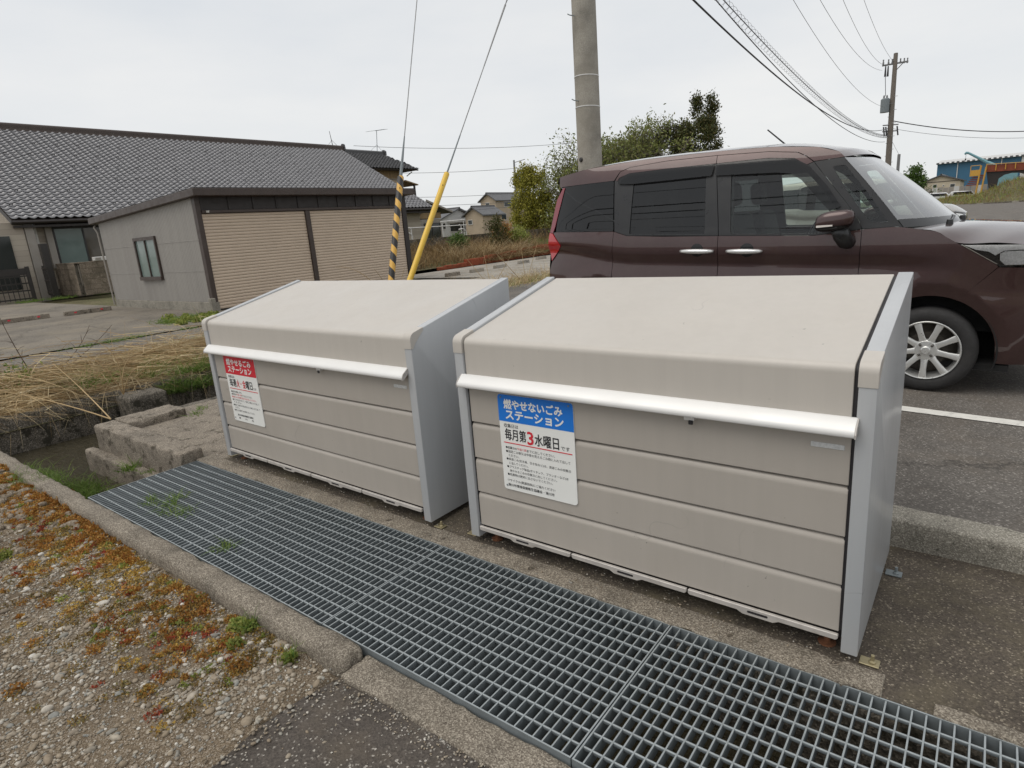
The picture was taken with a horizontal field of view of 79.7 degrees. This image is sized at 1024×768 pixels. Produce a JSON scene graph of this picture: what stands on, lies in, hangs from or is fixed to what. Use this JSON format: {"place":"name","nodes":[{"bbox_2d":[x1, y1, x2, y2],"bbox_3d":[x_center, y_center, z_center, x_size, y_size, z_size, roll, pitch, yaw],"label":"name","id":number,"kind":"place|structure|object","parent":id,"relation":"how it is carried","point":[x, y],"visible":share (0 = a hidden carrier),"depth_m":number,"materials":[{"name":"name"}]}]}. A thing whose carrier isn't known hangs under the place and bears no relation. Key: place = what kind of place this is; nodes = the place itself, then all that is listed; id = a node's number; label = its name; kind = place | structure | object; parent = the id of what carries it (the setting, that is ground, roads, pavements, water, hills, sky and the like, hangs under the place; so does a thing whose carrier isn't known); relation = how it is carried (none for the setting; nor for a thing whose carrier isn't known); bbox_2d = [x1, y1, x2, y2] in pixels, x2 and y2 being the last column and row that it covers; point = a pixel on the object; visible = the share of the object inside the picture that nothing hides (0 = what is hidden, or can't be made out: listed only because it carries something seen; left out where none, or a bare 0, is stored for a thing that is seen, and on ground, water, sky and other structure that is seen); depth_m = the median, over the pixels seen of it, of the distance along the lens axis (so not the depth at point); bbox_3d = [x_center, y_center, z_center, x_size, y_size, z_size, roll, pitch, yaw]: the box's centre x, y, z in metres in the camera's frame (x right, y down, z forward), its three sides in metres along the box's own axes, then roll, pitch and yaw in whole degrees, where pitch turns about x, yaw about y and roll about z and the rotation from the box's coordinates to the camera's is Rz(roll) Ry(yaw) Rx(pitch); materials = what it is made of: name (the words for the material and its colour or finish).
{"place":"outdoors","nodes":[
{"label":"outdoors","id":0,"kind":"place"},
{"bbox_2d":[0,327,203,374],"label":"road","id":1,"kind":"structure","parent":0,"point":[58,354],"depth_m":9.71,"materials":[{"name":"grey asphalt"}]},
{"bbox_2d":[211,677,488,767],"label":"asphalt","id":2,"kind":"structure","parent":0,"point":[382,740],"depth_m":1.83,"materials":[{"name":"grey asphalt"}]},
{"bbox_2d":[151,430,854,767],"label":"grit","id":3,"kind":"object","parent":2,"relation":"on","point":[455,754],"visible":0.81,"depth_m":2.01,"materials":[{"name":"grey gravel"}]},
{"bbox_2d":[10,433,814,767],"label":"ditch water","id":4,"kind":"structure","parent":0,"point":[66,455],"depth_m":2.23,"materials":[{"name":"brown liquid"}]},
{"bbox_2d":[0,203,870,433],"bbox_3d":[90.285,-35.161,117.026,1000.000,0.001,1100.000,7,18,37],"label":"ground","id":5,"kind":"structure","parent":0,"point":[104,299],"depth_m":22.68,"materials":[{"name":"grey concrete"}]},
{"bbox_2d":[38,243,59,299],"bbox_3d":[-17.404,-4.214,23.079,0.730,2.100,0.360,7,18,37],"label":"gate post","id":6,"kind":"object","parent":5,"relation":"on","point":[50,279],"visible":0.94,"depth_m":23.08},
{"bbox_2d":[55,260,113,295],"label":"block wall","id":7,"kind":"structure","parent":5,"relation":"on","point":[93,277],"depth_m":23.64,"materials":[{"name":"grey concrete"}]},
{"bbox_2d":[0,369,215,455],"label":"ditch wall","id":8,"kind":"structure","parent":5,"relation":"on","point":[36,437],"depth_m":6.10,"materials":[{"name":"concrete"}]},
{"bbox_2d":[115,404,186,427],"bbox_3d":[-3.168,0.336,5.402,0.307,0.181,0.477,7,18,37],"label":"kerb stone","id":9,"kind":"object","parent":5,"relation":"on","point":[156,415],"visible":0.45,"depth_m":5.33,"materials":[{"name":"concrete"}]},
{"bbox_2d":[0,404,306,666],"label":"green grass","id":10,"kind":"structure","parent":5,"relation":"on","point":[83,487],"depth_m":4.26,"materials":[{"name":"green plant"}]},
{"bbox_2d":[0,451,363,677],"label":"kerb","id":11,"kind":"structure","parent":5,"relation":"on","point":[334,651],"depth_m":2.67,"materials":[{"name":"concrete"}]},
{"bbox_2d":[0,470,371,767],"bbox_3d":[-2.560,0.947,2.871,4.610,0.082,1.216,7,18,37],"label":"gravel","id":12,"kind":"structure","parent":5,"relation":"on","point":[37,759],"depth_m":2.17,"materials":[{"name":"grey gravel"}]},
{"bbox_2d":[0,469,109,572],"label":"earth clods","id":13,"kind":"object","parent":12,"relation":"on","point":[4,499],"visible":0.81,"depth_m":3.57,"materials":[{"name":"brown soil"}]},
{"bbox_2d":[0,509,232,722],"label":"red weeds","id":14,"kind":"object","parent":12,"relation":"on","point":[123,630],"visible":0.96,"depth_m":2.42,"materials":[{"name":"plant"}]},
{"bbox_2d":[0,463,253,701],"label":"orange stonecrop","id":15,"kind":"object","parent":12,"relation":"on","point":[87,525],"visible":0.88,"depth_m":2.79,"materials":[{"name":"orange plant"}]},
{"bbox_2d":[0,471,281,726],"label":"dry moss","id":16,"kind":"object","parent":12,"relation":"on","point":[143,609],"visible":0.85,"depth_m":2.50,"materials":[{"name":"brown plant"}]},
{"bbox_2d":[0,508,290,737],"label":"ochre stonecrop","id":17,"kind":"object","parent":12,"relation":"on","point":[142,569],"visible":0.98,"depth_m":2.75,"materials":[{"name":"orange plant"}]},
{"bbox_2d":[0,503,298,689],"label":"yellow green weeds","id":18,"kind":"object","parent":12,"relation":"on","point":[236,639],"visible":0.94,"depth_m":2.41,"materials":[{"name":"plant"}]},
{"bbox_2d":[0,122,431,303],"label":"tiled house","id":19,"kind":"structure","parent":5,"relation":"on","point":[60,186],"depth_m":29.01,"materials":[{"name":"grey tile"}]},
{"bbox_2d":[0,236,22,290],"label":"porch window","id":20,"kind":"structure","parent":19,"relation":"in","point":[7,257],"depth_m":22.75,"materials":[{"name":"grey glass"}]},
{"bbox_2d":[51,226,105,264],"bbox_3d":[-17.488,-5.708,25.159,0.060,1.470,2.100,7,18,37],"label":"window","id":21,"kind":"structure","parent":19,"relation":"in","point":[73,244],"depth_m":24.93,"materials":[{"name":"grey glass"}]},
{"bbox_2d":[0,278,473,359],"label":"forecourt","id":22,"kind":"structure","parent":5,"relation":"on","point":[45,333],"depth_m":13.32,"materials":[{"name":"grey concrete"}]},
{"bbox_2d":[0,266,37,302],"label":"gate","id":23,"kind":"structure","parent":22,"relation":"on","point":[16,273],"depth_m":22.54,"materials":[{"name":"black metal"}]},
{"bbox_2d":[0,313,49,323],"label":"wheel stop","id":24,"kind":"object","parent":22,"relation":"on","point":[25,318],"visible":1,"depth_m":15.35,"materials":[{"name":"concrete"}]},
{"bbox_2d":[63,306,111,315],"bbox_3d":[-11.274,-1.942,16.294,0.146,0.110,1.100,7,18,37],"label":"wheel stop","id":25,"kind":"object","parent":22,"relation":"on","point":[85,311],"visible":1,"depth_m":16.22,"materials":[{"name":"concrete"}]},
{"bbox_2d":[161,310,219,325],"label":"corner weeds","id":26,"kind":"object","parent":22,"relation":"on","point":[182,320],"visible":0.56,"depth_m":12.55,"materials":[{"name":"green plant"}]},
{"bbox_2d":[88,187,414,310],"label":"garage","id":27,"kind":"structure","parent":22,"relation":"on","point":[203,248],"depth_m":15.52,"materials":[{"name":"concrete"}]},
{"bbox_2d":[132,236,164,280],"bbox_3d":[-9.303,-3.193,15.650,1.230,1.080,0.078,7,18,37],"label":"window","id":28,"kind":"structure","parent":27,"relation":"in","point":[146,248],"depth_m":15.64,"materials":[{"name":"grey glass"}]},
{"bbox_2d":[182,496,442,625],"bbox_3d":[-0.976,0.807,2.952,1.138,0.050,0.677,7,18,37],"label":"steel grating","id":29,"kind":"object","parent":5,"relation":"on","point":[319,564],"visible":0.88,"depth_m":2.88,"materials":[{"name":"grey metal"}]},
{"bbox_2d":[346,149,452,237],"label":"old house","id":30,"kind":"structure","parent":5,"relation":"on","point":[383,164],"depth_m":46.86,"materials":[{"name":"grey tile"}]},
{"bbox_2d":[424,223,441,237],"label":"window","id":31,"kind":"structure","parent":30,"relation":"in","point":[434,230],"depth_m":48.68,"materials":[{"name":"grey glass"}]},
{"bbox_2d":[408,224,465,236],"bbox_3d":[-3.561,-6.662,29.263,0.050,1.760,4.400,7,18,37],"label":"laundry pole","id":32,"kind":"object","parent":5,"relation":"on","point":[436,226],"visible":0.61,"depth_m":29.15,"materials":[{"name":"white metal"}]},
{"bbox_2d":[410,228,549,250],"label":"garden wall","id":33,"kind":"structure","parent":5,"relation":"on","point":[536,231],"depth_m":29.28,"materials":[{"name":"concrete"}]},
{"bbox_2d":[414,255,550,278],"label":"parking lot","id":34,"kind":"structure","parent":5,"relation":"on","point":[513,265],"depth_m":20.83,"materials":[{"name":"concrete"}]},
{"bbox_2d":[509,275,547,285],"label":"verge","id":35,"kind":"structure","parent":5,"relation":"on","point":[528,278],"depth_m":15.50,"materials":[{"name":"plant"}]},
{"bbox_2d":[85,259,549,355],"bbox_3d":[-1.187,-2.095,12.552,3.678,0.809,13.025,7,18,37],"label":"verge straw","id":36,"kind":"object","parent":35,"relation":"on","point":[519,281],"visible":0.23,"depth_m":13.29,"materials":[{"name":"beige plant"}]},
{"bbox_2d":[508,159,557,229],"bbox_3d":[1.540,-10.541,35.966,3.327,5.218,3.832,7,18,37],"label":"yellow green tree","id":37,"kind":"object","parent":5,"relation":"on","point":[525,181],"visible":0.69,"depth_m":35.35,"materials":[{"name":"green plant"}]},
{"bbox_2d":[141,399,1023,732],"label":"pad","id":38,"kind":"object","parent":5,"relation":"on","point":[946,632],"depth_m":2.14,"materials":[{"name":"grey concrete"}]},
{"bbox_2d":[201,278,509,528],"bbox_3d":[-1.008,-0.025,3.780,2.122,1.151,0.796,7,18,38],"label":"rubbish box","id":39,"kind":"object","parent":38,"relation":"on","point":[357,381],"visible":0.89,"depth_m":3.28,"materials":[{"name":"grey paint"}]},
{"bbox_2d":[223,356,265,426],"bbox_3d":[-1.712,0.042,3.912,0.372,0.440,0.008,7,18,38],"label":"collection sign","id":40,"kind":"object","parent":39,"relation":"attached to","point":[244,389],"visible":1,"depth_m":3.90,"materials":[{"name":"metal"}]},
{"bbox_2d":[452,272,913,668],"bbox_3d":[0.622,0.170,2.542,1.721,1.151,0.796,7,18,37],"label":"rubbish box","id":41,"kind":"object","parent":38,"relation":"on","point":[736,442],"visible":0.98,"depth_m":2.15,"materials":[{"name":"grey paint"}]},
{"bbox_2d":[497,394,577,504],"bbox_3d":[0.101,0.265,2.525,0.372,0.430,0.008,7,18,37],"label":"collection sign","id":42,"kind":"object","parent":41,"relation":"attached to","point":[538,447],"visible":1,"depth_m":2.52,"materials":[{"name":"metal"}]},
{"bbox_2d":[535,103,711,231],"bbox_3d":[6.253,-11.833,35.401,9.638,7.469,8.756,-2,14,9],"label":"budding tree","id":43,"kind":"object","parent":5,"relation":"on","point":[634,147],"visible":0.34,"depth_m":33.41,"materials":[{"name":"green plant"}]},
{"bbox_2d":[646,88,729,156],"bbox_3d":[9.925,-12.239,34.308,4.446,8.146,3.674,-12,16,-28],"label":"dark evergreen","id":44,"kind":"object","parent":5,"relation":"on","point":[705,123],"visible":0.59,"depth_m":33.68,"materials":[{"name":"green plant"}]},
{"bbox_2d":[509,202,1023,532],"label":"car park","id":45,"kind":"structure","parent":5,"relation":"on","point":[968,469],"depth_m":3.24,"materials":[{"name":"grey asphalt"}]},
{"bbox_2d":[567,0,601,170],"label":"utility pole","id":46,"kind":"object","parent":45,"relation":"on","point":[586,80],"visible":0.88,"depth_m":8.73,"materials":[{"name":"concrete"}]},
{"bbox_2d":[407,0,507,279],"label":"guy wire","id":47,"kind":"object","parent":46,"relation":"attached to","point":[421,246],"visible":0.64,"depth_m":6.75,"materials":[{"name":"yellow plastic"}]},
{"bbox_2d":[548,130,1023,389],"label":"parked van","id":48,"kind":"object","parent":45,"relation":"on","point":[718,212],"visible":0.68,"depth_m":4.49,"materials":[{"name":"brown metal"}]},
{"bbox_2d":[783,177,967,224],"bbox_3d":[7.944,-3.862,13.901,3.957,1.881,2.060,9,19,36],"label":"parked car","id":49,"kind":"object","parent":45,"relation":"on","point":[804,205],"visible":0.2,"depth_m":13.86,"materials":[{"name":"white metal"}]},
{"bbox_2d":[895,162,941,199],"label":"leafy tree","id":50,"kind":"object","parent":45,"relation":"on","point":[920,180],"visible":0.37,"depth_m":45.64,"materials":[{"name":"green plant"}]},
{"bbox_2d":[902,406,1023,425],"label":"parking line","id":51,"kind":"object","parent":45,"relation":"on","point":[967,416],"visible":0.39,"depth_m":3.68,"materials":[{"name":"paint"}]},
{"bbox_2d":[960,200,1023,204],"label":"kerb","id":52,"kind":"structure","parent":45,"relation":"on","point":[999,202],"depth_m":65.79,"materials":[{"name":"concrete"}]},
{"bbox_2d":[880,53,907,165],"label":"utility pole","id":53,"kind":"object","parent":5,"relation":"on","point":[887,104],"visible":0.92,"depth_m":41.74,"materials":[{"name":"grey concrete"}]},
{"bbox_2d":[692,0,887,130],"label":"power cable","id":54,"kind":"object","parent":53,"relation":"attached to","point":[721,26],"visible":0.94,"depth_m":15.09,"materials":[{"name":"black rubber"}]},
{"bbox_2d":[716,0,875,141],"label":"telephone cable","id":55,"kind":"object","parent":53,"relation":"attached to","point":[776,67],"visible":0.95,"depth_m":17.73,"materials":[{"name":"black rubber"}]},
{"bbox_2d":[714,0,890,137],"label":"spiral cable","id":56,"kind":"object","parent":53,"relation":"attached to","point":[767,45],"visible":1,"depth_m":17.73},
{"bbox_2d":[894,121,1023,131],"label":"power cable","id":57,"kind":"object","parent":53,"relation":"attached to","point":[958,129],"visible":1,"depth_m":42.23,"materials":[{"name":"black rubber"}]},
{"bbox_2d":[924,184,987,193],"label":"panel fence","id":58,"kind":"object","parent":5,"relation":"on","point":[957,188],"visible":0.27,"depth_m":84.56,"materials":[{"name":"white metal"}]},
{"bbox_2d":[890,505,1023,574],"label":"kerb","id":59,"kind":"object","parent":5,"relation":"on","point":[976,543],"visible":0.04,"depth_m":2.45,"materials":[{"name":"concrete"}]},
{"bbox_2d":[964,152,1017,186],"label":"crane","id":60,"kind":"object","parent":5,"relation":"on","point":[1011,176],"visible":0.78,"depth_m":95.82,"materials":[{"name":"teal metal"}]},
{"bbox_2d":[435,207,465,236],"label":"white house","id":61,"kind":"structure","parent":0,"point":[457,213],"depth_m":73.85,"materials":[{"name":"white paint"}]},
{"bbox_2d":[449,223,465,231],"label":"window","id":62,"kind":"structure","parent":61,"relation":"in","point":[452,228],"depth_m":74.28,"materials":[{"name":"white plastic"}]},
{"bbox_2d":[410,222,550,270],"bbox_3d":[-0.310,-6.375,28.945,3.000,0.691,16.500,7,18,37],"label":"grass bank","id":63,"kind":"structure","parent":0,"point":[420,269],"depth_m":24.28,"materials":[{"name":"plant"}]},
{"bbox_2d":[444,230,470,249],"bbox_3d":[-2.321,-6.093,26.468,1.107,1.091,1.143,7,18,37],"label":"shrub","id":64,"kind":"object","parent":63,"relation":"on","point":[460,237],"visible":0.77,"depth_m":26.26,"materials":[{"name":"green plant"}]},
{"bbox_2d":[429,229,543,261],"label":"pale dry grass","id":65,"kind":"structure","parent":63,"relation":"on","point":[472,250],"depth_m":26.30,"materials":[{"name":"plant"}]},
{"bbox_2d":[436,244,550,270],"bbox_3d":[-0.218,-5.714,26.938,0.198,0.552,9.245,6,17,34],"label":"planter edging","id":66,"kind":"object","parent":63,"relation":"on","point":[473,261],"visible":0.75,"depth_m":25.45,"materials":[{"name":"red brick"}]},
{"bbox_2d":[482,211,510,246],"bbox_3d":[-0.645,-7.074,28.485,1.128,1.844,1.495,7,18,37],"label":"shrub","id":67,"kind":"object","parent":63,"relation":"on","point":[495,224],"visible":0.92,"depth_m":28.38,"materials":[{"name":"green plant"}]},
{"bbox_2d":[490,219,512,244],"bbox_3d":[-0.487,-7.210,29.398,1.150,1.529,1.641,4,16,29],"label":"shrub","id":68,"kind":"object","parent":63,"relation":"on","point":[507,225],"visible":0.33,"depth_m":29.36,"materials":[{"name":"green plant"}]},
{"bbox_2d":[506,224,531,243],"bbox_3d":[0.261,-7.233,29.840,1.440,1.244,1.382,-8,15,-13],"label":"shrub","id":69,"kind":"object","parent":63,"relation":"on","point":[520,233],"visible":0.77,"depth_m":29.61,"materials":[{"name":"green plant"}]},
{"bbox_2d":[533,165,574,204],"bbox_3d":[3.038,-10.523,35.976,5.576,4.981,3.532,-15,18,-35],"label":"budding tree","id":70,"kind":"object","parent":63,"relation":"on","point":[546,183],"visible":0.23,"depth_m":34.19,"materials":[{"name":"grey plant"}]},
{"bbox_2d":[461,205,505,234],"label":"house","id":71,"kind":"structure","parent":0,"point":[473,216],"depth_m":72.35,"materials":[{"name":"beige paint"}]},
{"bbox_2d":[365,138,615,148],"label":"distant wire","id":72,"kind":"object","parent":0,"point":[458,148],"visible":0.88,"depth_m":54.34,"materials":[{"name":"black metal"}]},
{"bbox_2d":[477,192,527,230],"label":"distant house","id":73,"kind":"structure","parent":0,"point":[490,198],"depth_m":95.95,"materials":[{"name":"beige paint"}]},
{"bbox_2d":[0,0,1023,216],"label":"sky","id":74,"kind":"structure","parent":0,"point":[299,71],"materials":[{"name":"white"}]},
{"bbox_2d":[923,174,966,192],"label":"cream house","id":75,"kind":"structure","parent":0,"point":[943,181],"depth_m":90.15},
{"bbox_2d":[936,152,1023,190],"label":"warehouse","id":76,"kind":"structure","parent":0,"point":[958,168],"depth_m":117.75,"materials":[{"name":"blue metal"}]},
{"bbox_2d":[936,176,1023,204],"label":"grass mound","id":77,"kind":"object","parent":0,"point":[1014,198],"depth_m":69.57,"materials":[{"name":"green plant"}]},
{"bbox_2d":[930,192,948,197],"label":"parked car","id":78,"kind":"object","parent":77,"relation":"on","point":[935,195],"visible":0.08,"depth_m":82.02,"materials":[{"name":"white paint"}]},
{"bbox_2d":[947,190,974,196],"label":"parked car","id":79,"kind":"object","parent":77,"relation":"on","point":[958,192],"visible":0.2,"depth_m":79.72,"materials":[{"name":"white paint"}]},
{"bbox_2d":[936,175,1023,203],"bbox_3d":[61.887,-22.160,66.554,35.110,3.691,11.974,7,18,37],"label":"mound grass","id":80,"kind":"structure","parent":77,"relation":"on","point":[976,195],"depth_m":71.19,"materials":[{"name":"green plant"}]},
{"bbox_2d":[966,162,1023,192],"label":"conveyor platform","id":81,"kind":"structure","parent":77,"relation":"on","point":[996,172],"depth_m":76.87,"materials":[{"name":"orange metal"}]},
{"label":"ditch bed","id":82,"kind":"structure","parent":0,"visible":0},
{"bbox_2d":[85,447,158,484],"bbox_3d":[-2.901,0.797,4.745,1.728,0.374,0.099,7,18,37],"label":"wing wall ledge","id":83,"kind":"object","parent":82,"relation":"on","point":[98,461],"visible":0.3,"depth_m":4.89,"materials":[{"name":"concrete"}]},
{"bbox_2d":[116,387,168,416],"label":"ditch wall","id":84,"kind":"structure","parent":82,"relation":"on","point":[137,401],"depth_m":6.34,"materials":[{"name":"concrete"}]},
{"bbox_2d":[94,420,203,472],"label":"wing wall","id":85,"kind":"structure","parent":82,"relation":"on","point":[157,453],"depth_m":4.61,"materials":[{"name":"concrete"}]},
{"bbox_2d":[3,366,110,419],"bbox_3d":[-4.160,0.104,5.516,1.623,0.337,0.604,7,18,37],"label":"straw stem","id":86,"kind":"object","parent":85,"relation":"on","point":[107,417],"visible":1,"depth_m":5.35,"materials":[{"name":"beige plant"}]},
{"bbox_2d":[179,396,216,407],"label":"channel wall","id":87,"kind":"structure","parent":82,"relation":"on","point":[197,402],"depth_m":5.97,"materials":[{"name":"concrete"}]},
{"bbox_2d":[582,619,1023,767],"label":"channel wall","id":88,"kind":"structure","parent":82,"relation":"on","point":[911,762],"depth_m":1.91,"materials":[{"name":"concrete"}]},
{"bbox_2d":[88,461,298,548],"bbox_3d":[-1.916,0.696,3.662,1.221,0.050,0.677,7,18,37],"label":"steel grating","id":89,"kind":"object","parent":88,"relation":"on","point":[226,499],"visible":0.9,"depth_m":3.60,"materials":[{"name":"grey metal"}]},
{"bbox_2d":[322,546,670,767],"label":"steel grating","id":90,"kind":"object","parent":88,"relation":"on","point":[494,644],"visible":0.9,"depth_m":2.19,"materials":[{"name":"grey metal"}]},
{"bbox_2d":[196,455,885,696],"bbox_3d":[-0.528,0.735,3.088,4.147,0.067,0.116,7,18,37],"label":"channel edge","id":91,"kind":"object","parent":88,"relation":"on","point":[866,680],"visible":0.76,"depth_m":2.38,"materials":[{"name":"concrete"}]},
{"bbox_2d":[572,626,1023,767],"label":"steel grating","id":92,"kind":"object","parent":88,"relation":"on","point":[985,744],"visible":1,"depth_m":1.77,"materials":[{"name":"grey metal"}]},
{"bbox_2d":[933,704,1023,747],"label":"channel edge","id":93,"kind":"object","parent":88,"relation":"on","point":[992,729],"visible":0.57,"depth_m":1.67,"materials":[{"name":"concrete"}]},
{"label":"channel wall","id":94,"kind":"structure","parent":82,"relation":"on","visible":0},
{"bbox_2d":[341,655,570,767],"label":"channel edge","id":95,"kind":"object","parent":94,"relation":"on","point":[473,736],"visible":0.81,"depth_m":1.86,"materials":[{"name":"concrete"}]},
{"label":"ditch bank","id":96,"kind":"structure","parent":0,"visible":0},
{"bbox_2d":[0,354,51,397],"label":"leafy weed","id":97,"kind":"object","parent":96,"relation":"on","point":[13,366],"visible":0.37,"depth_m":6.42,"materials":[{"name":"green plant"}]},
{"bbox_2d":[0,340,206,427],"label":"old straw","id":98,"kind":"object","parent":96,"relation":"on","point":[64,398],"visible":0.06,"depth_m":6.55,"materials":[{"name":"brown plant"}]},
{"bbox_2d":[42,325,111,382],"bbox_3d":[-5.042,-0.367,7.075,0.107,0.548,0.999,0,15,18],"label":"bare twig","id":99,"kind":"object","parent":98,"relation":"on","point":[81,344],"visible":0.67,"depth_m":7.13,"materials":[{"name":"brown plant"}]},
{"bbox_2d":[0,316,212,443],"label":"flattened straw","id":100,"kind":"object","parent":96,"relation":"on","point":[7,399],"visible":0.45,"depth_m":6.66,"materials":[{"name":"beige plant"}]},
{"bbox_2d":[80,341,142,394],"bbox_3d":[-4.067,-0.174,6.227,0.593,0.564,0.330,-12,16,-27],"label":"straw stem","id":101,"kind":"object","parent":100,"relation":"on","point":[123,390],"visible":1,"depth_m":6.18,"materials":[{"name":"plant"}]},
{"bbox_2d":[7,292,213,394],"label":"bank grass","id":102,"kind":"structure","parent":96,"relation":"on","point":[184,384],"depth_m":6.98,"materials":[{"name":"plant"}]},
{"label":"pad extension","id":103,"kind":"structure","parent":0,"visible":0},
{"bbox_2d":[388,0,416,279],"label":"guy wire","id":104,"kind":"object","parent":103,"relation":"attached to","point":[395,231],"visible":0.58,"depth_m":7.15,"materials":[{"name":"metal"}]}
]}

